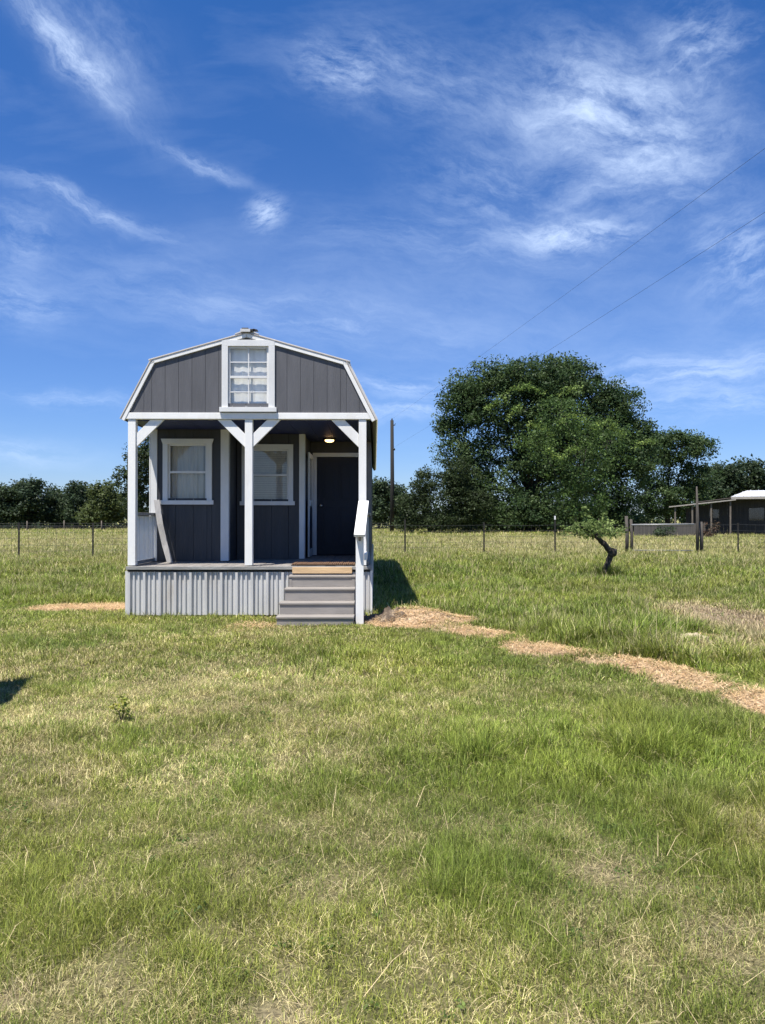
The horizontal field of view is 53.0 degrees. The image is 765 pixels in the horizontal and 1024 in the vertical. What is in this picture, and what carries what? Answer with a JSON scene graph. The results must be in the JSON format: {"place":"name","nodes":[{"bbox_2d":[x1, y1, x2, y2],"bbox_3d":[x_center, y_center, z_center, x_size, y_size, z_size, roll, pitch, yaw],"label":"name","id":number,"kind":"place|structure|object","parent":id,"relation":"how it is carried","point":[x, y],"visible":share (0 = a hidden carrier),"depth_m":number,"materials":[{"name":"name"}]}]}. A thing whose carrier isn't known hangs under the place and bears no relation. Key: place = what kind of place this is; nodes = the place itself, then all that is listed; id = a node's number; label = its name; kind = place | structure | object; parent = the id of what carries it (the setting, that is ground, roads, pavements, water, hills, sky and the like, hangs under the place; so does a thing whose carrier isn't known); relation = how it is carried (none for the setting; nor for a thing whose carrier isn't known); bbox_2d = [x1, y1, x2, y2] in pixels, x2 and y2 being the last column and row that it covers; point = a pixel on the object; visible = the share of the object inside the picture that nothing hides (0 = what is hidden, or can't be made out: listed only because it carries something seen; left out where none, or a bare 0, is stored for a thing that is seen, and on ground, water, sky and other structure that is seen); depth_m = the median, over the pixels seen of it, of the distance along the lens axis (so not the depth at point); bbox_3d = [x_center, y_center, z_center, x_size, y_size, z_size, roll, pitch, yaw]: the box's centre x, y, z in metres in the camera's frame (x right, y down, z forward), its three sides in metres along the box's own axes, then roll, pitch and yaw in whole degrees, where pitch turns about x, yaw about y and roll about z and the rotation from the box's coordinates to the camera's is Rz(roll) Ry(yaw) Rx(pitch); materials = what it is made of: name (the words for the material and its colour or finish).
{"place":"outdoors","nodes":[
{"label":"outdoors","id":0,"kind":"place"},
{"bbox_2d":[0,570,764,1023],"bbox_3d":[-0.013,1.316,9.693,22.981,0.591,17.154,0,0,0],"label":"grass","id":1,"kind":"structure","parent":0,"point":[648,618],"depth_m":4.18,"materials":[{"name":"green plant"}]},
{"bbox_2d":[0,519,764,1023],"bbox_3d":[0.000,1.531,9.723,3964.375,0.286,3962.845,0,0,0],"label":"ground","id":2,"kind":"structure","parent":0,"point":[266,1005],"depth_m":3.16,"materials":[{"name":"soil"}]},
{"bbox_2d":[0,479,23,528],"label":"oak tree","id":3,"kind":"object","parent":2,"relation":"on","point":[5,502],"visible":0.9,"depth_m":91.38,"materials":[{"name":"green plant"}]},
{"bbox_2d":[5,475,56,528],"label":"oak tree","id":4,"kind":"object","parent":2,"relation":"on","point":[28,500],"visible":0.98,"depth_m":92.37,"materials":[{"name":"green plant"}]},
{"bbox_2d":[42,485,71,528],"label":"oak tree","id":5,"kind":"object","parent":2,"relation":"on","point":[56,518],"visible":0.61,"depth_m":95.67,"materials":[{"name":"green plant"}]},
{"bbox_2d":[60,480,90,528],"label":"oak tree","id":6,"kind":"object","parent":2,"relation":"on","point":[75,495],"visible":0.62,"depth_m":92.96,"materials":[{"name":"green plant"}]},
{"bbox_2d":[71,478,127,529],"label":"oak tree","id":7,"kind":"object","parent":2,"relation":"on","point":[102,506],"visible":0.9,"depth_m":89.19,"materials":[{"name":"green plant"}]},
{"bbox_2d":[109,694,134,719],"bbox_3d":[-1.915,1.445,5.650,0.176,0.221,0.164,0,0,-13],"label":"weed","id":8,"kind":"object","parent":2,"relation":"on","point":[122,710],"visible":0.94,"depth_m":5.63,"materials":[{"name":"green plant"}]},
{"bbox_2d":[110,436,148,515],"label":"elm tree","id":9,"kind":"object","parent":2,"relation":"on","point":[143,468],"visible":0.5,"depth_m":69.38,"materials":[{"name":"green plant"}]},
{"bbox_2d":[120,328,377,625],"bbox_3d":[-2.091,-0.554,17.299,3.936,4.378,13.390,0,0,-1],"label":"cabin","id":10,"kind":"object","parent":2,"relation":"on","point":[262,456],"visible":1,"depth_m":11.68,"materials":[{"name":"grey wood"}]},
{"bbox_2d":[154,500,172,562],"bbox_3d":[-3.615,0.310,12.641,0.446,1.029,0.092,0,-1,37],"label":"plank","id":11,"kind":"object","parent":10,"relation":"on","point":[162,533],"visible":1,"depth_m":12.64,"materials":[{"name":"white wood"}]},
{"bbox_2d":[160,439,213,504],"bbox_3d":[-3.262,-0.674,12.886,0.880,1.100,0.180,0,0,-1],"label":"window","id":12,"kind":"structure","parent":10,"relation":"in","point":[187,463],"depth_m":12.95,"materials":[{"name":"white paint"}]},
{"bbox_2d":[219,340,276,411],"bbox_3d":[-2.034,-2.061,11.670,0.863,1.095,0.141,0,0,-1],"label":"window","id":13,"kind":"structure","parent":10,"relation":"in","point":[248,366],"depth_m":11.67,"materials":[{"name":"white paint"}]},
{"bbox_2d":[240,444,294,504],"bbox_3d":[-2.028,-0.657,13.564,0.965,1.075,0.151,0,0,-1],"label":"window","id":14,"kind":"structure","parent":10,"relation":"in","point":[262,474],"depth_m":13.62,"materials":[{"name":"white paint"}]},
{"bbox_2d":[308,452,312,556],"bbox_3d":[-1.327,-0.132,14.403,0.078,1.910,0.870,0,0,-1],"label":"storm door","id":15,"kind":"structure","parent":10,"relation":"in","point":[310,457],"depth_m":14.33,"materials":[{"name":"white paint"}]},
{"bbox_2d":[291,562,354,565],"bbox_3d":[-0.912,0.803,11.925,0.962,0.034,0.520,0,0,-1],"label":"doormat","id":16,"kind":"object","parent":10,"relation":"on","point":[322,564],"visible":1,"depth_m":11.73,"materials":[{"name":"fabric"}]},
{"bbox_2d":[313,453,358,554],"bbox_3d":[-0.875,-0.157,14.921,0.960,1.983,0.125,0,0,-1],"label":"door","id":17,"kind":"structure","parent":10,"relation":"in","point":[335,480],"depth_m":14.94,"materials":[{"name":"black paint"}]},
{"bbox_2d":[5,520,605,530],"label":"field fence","id":18,"kind":"object","parent":2,"relation":"on","point":[101,525],"visible":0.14,"depth_m":82.05,"materials":[{"name":"brown metal"}]},
{"bbox_2d":[0,516,624,556],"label":"wire fence","id":19,"kind":"object","parent":2,"relation":"on","point":[404,536],"visible":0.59,"depth_m":29.99,"materials":[{"name":"grey metal"}]},
{"bbox_2d":[0,506,723,528],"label":"undergrowth","id":20,"kind":"object","parent":2,"relation":"on","point":[648,521],"visible":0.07,"depth_m":100.86,"materials":[{"name":"green plant"}]},
{"bbox_2d":[0,610,751,1023],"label":"ground weeds","id":21,"kind":"object","parent":2,"relation":"on","point":[462,1006],"visible":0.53,"depth_m":3.34,"materials":[{"name":"green plant"}]},
{"bbox_2d":[354,606,406,623],"bbox_3d":[0.019,1.479,11.035,0.846,0.245,0.716,0,0,-23],"label":"soil heap","id":22,"kind":"object","parent":2,"relation":"on","point":[387,613],"visible":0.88,"depth_m":10.98,"materials":[{"name":"beige soil"}]},
{"bbox_2d":[0,527,764,580],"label":"meadow grass","id":23,"kind":"structure","parent":2,"relation":"on","point":[430,554],"depth_m":27.66,"materials":[{"name":"green plant"}]},
{"bbox_2d":[372,476,402,529],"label":"cedar tree","id":24,"kind":"object","parent":2,"relation":"on","point":[380,499],"visible":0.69,"depth_m":90.83,"materials":[{"name":"green plant"}]},
{"bbox_2d":[18,601,764,715],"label":"straw","id":25,"kind":"object","parent":2,"relation":"on","point":[116,605],"visible":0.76,"depth_m":8.38,"materials":[{"name":"beige plant"}]},
{"bbox_2d":[390,419,395,531],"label":"utility pole","id":26,"kind":"object","parent":2,"relation":"on","point":[392,448],"visible":0.94,"depth_m":74.89,"materials":[{"name":"wood"}]},
{"bbox_2d":[395,148,764,416],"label":"power line","id":27,"kind":"object","parent":26,"relation":"attached to","point":[618,255],"visible":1,"depth_m":24.14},
{"bbox_2d":[408,212,764,438],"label":"power line","id":28,"kind":"object","parent":26,"relation":"attached to","point":[622,303],"visible":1,"depth_m":23.84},
{"bbox_2d":[389,481,415,523],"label":"oak tree","id":29,"kind":"object","parent":2,"relation":"on","point":[404,488],"visible":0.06,"depth_m":94.23,"materials":[{"name":"green plant"}]},
{"bbox_2d":[391,455,497,532],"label":"shrub thicket","id":30,"kind":"object","parent":2,"relation":"on","point":[464,490],"visible":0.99,"depth_m":69.11,"materials":[{"name":"green plant"}]},
{"bbox_2d":[435,504,646,531],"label":"brush","id":31,"kind":"object","parent":2,"relation":"on","point":[637,518],"visible":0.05,"depth_m":77.06,"materials":[{"name":"green plant"}]},
{"bbox_2d":[427,350,669,532],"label":"oak tree","id":32,"kind":"object","parent":2,"relation":"on","point":[526,500],"visible":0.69,"depth_m":73.63,"materials":[{"name":"green plant"}]},
{"bbox_2d":[483,381,657,534],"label":"pecan tree","id":33,"kind":"object","parent":2,"relation":"on","point":[560,459],"visible":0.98,"depth_m":61.53,"materials":[{"name":"green plant"}]},
{"bbox_2d":[559,506,631,573],"bbox_3d":[5.108,0.872,18.787,1.675,2.045,1.439,0,0,0],"label":"gnarled tree","id":34,"kind":"object","parent":2,"relation":"on","point":[593,533],"visible":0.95,"depth_m":18.70,"materials":[{"name":"green plant"}]},
{"bbox_2d":[570,561,640,576],"bbox_3d":[5.378,1.392,18.689,1.717,0.518,1.243,0,-1,-30],"label":"grass tuft","id":35,"kind":"object","parent":2,"relation":"on","point":[610,569],"visible":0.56,"depth_m":18.59,"materials":[{"name":"green plant"}]},
{"bbox_2d":[625,516,628,551],"bbox_3d":[9.923,1.028,31.193,0.161,1.733,0.146,0,0,0],"label":"gate post","id":36,"kind":"object","parent":2,"relation":"on","point":[626,537],"visible":0.71,"depth_m":31.14,"materials":[{"name":"grey wood"}]},
{"bbox_2d":[631,523,693,550],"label":"pipe gate","id":37,"kind":"structure","parent":36,"relation":"attached to","point":[651,525],"depth_m":30.82,"materials":[{"name":"metal"}]},
{"bbox_2d":[630,519,632,549],"bbox_3d":[10.178,1.095,31.392,0.143,1.603,0.125,0,0,0],"label":"gate post","id":38,"kind":"object","parent":2,"relation":"on","point":[631,536],"visible":0.79,"depth_m":31.34,"materials":[{"name":"brown wood"}]},
{"bbox_2d":[652,523,676,536],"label":"bush","id":39,"kind":"object","parent":2,"relation":"on","point":[657,531],"visible":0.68,"depth_m":54.84,"materials":[{"name":"green plant"}]},
{"bbox_2d":[634,523,704,536],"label":"board fence","id":40,"kind":"object","parent":2,"relation":"on","point":[679,531],"visible":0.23,"depth_m":57.99,"materials":[{"name":"grey wood"}]},
{"bbox_2d":[629,426,727,523],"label":"oak tree","id":41,"kind":"object","parent":2,"relation":"on","point":[682,489],"visible":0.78,"depth_m":80.85,"materials":[{"name":"green plant"}]},
{"bbox_2d":[680,632,706,639],"bbox_3d":[3.750,1.523,9.376,0.583,0.119,0.323,0,0,0],"label":"straw clump","id":42,"kind":"object","parent":2,"relation":"on","point":[691,634],"visible":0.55,"depth_m":9.30,"materials":[{"name":"beige plant"}]},
{"bbox_2d":[696,486,698,550],"bbox_3d":[12.464,0.437,30.398,0.135,2.901,0.129,0,0,0],"label":"gate post","id":43,"kind":"object","parent":2,"relation":"on","point":[697,527],"visible":0.79,"depth_m":30.36,"materials":[{"name":"brown wood"}]},
{"bbox_2d":[699,522,703,551],"bbox_3d":[12.784,1.140,30.792,0.161,1.504,0.146,0,0,0],"label":"gate post","id":44,"kind":"object","parent":2,"relation":"on","point":[701,534],"visible":0.79,"depth_m":30.74,"materials":[{"name":"brown wood"}]},
{"bbox_2d":[699,520,719,536],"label":"bush","id":45,"kind":"object","parent":2,"relation":"on","point":[707,533],"visible":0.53,"depth_m":53.81,"materials":[{"name":"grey plant"}]},
{"bbox_2d":[669,490,764,534],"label":"farmhouse","id":46,"kind":"object","parent":2,"relation":"on","point":[747,507],"visible":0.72,"depth_m":61.90,"materials":[{"name":"grey wood"}]},
{"bbox_2d":[690,460,748,511],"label":"oak tree","id":47,"kind":"object","parent":2,"relation":"on","point":[722,490],"visible":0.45,"depth_m":96.58,"materials":[{"name":"green plant"}]},
{"bbox_2d":[703,523,764,551],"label":"wire fence","id":48,"kind":"object","parent":2,"relation":"on","point":[737,530],"visible":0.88,"depth_m":30.99,"materials":[{"name":"grey metal"}]},
{"bbox_2d":[726,453,764,497],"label":"oak tree","id":49,"kind":"object","parent":2,"relation":"on","point":[754,479],"visible":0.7,"depth_m":96.13,"materials":[{"name":"green plant"}]},
{"bbox_2d":[0,0,764,518],"label":"sky","id":50,"kind":"structure","parent":0,"point":[393,189],"materials":[{"name":"blue"}]}
]}

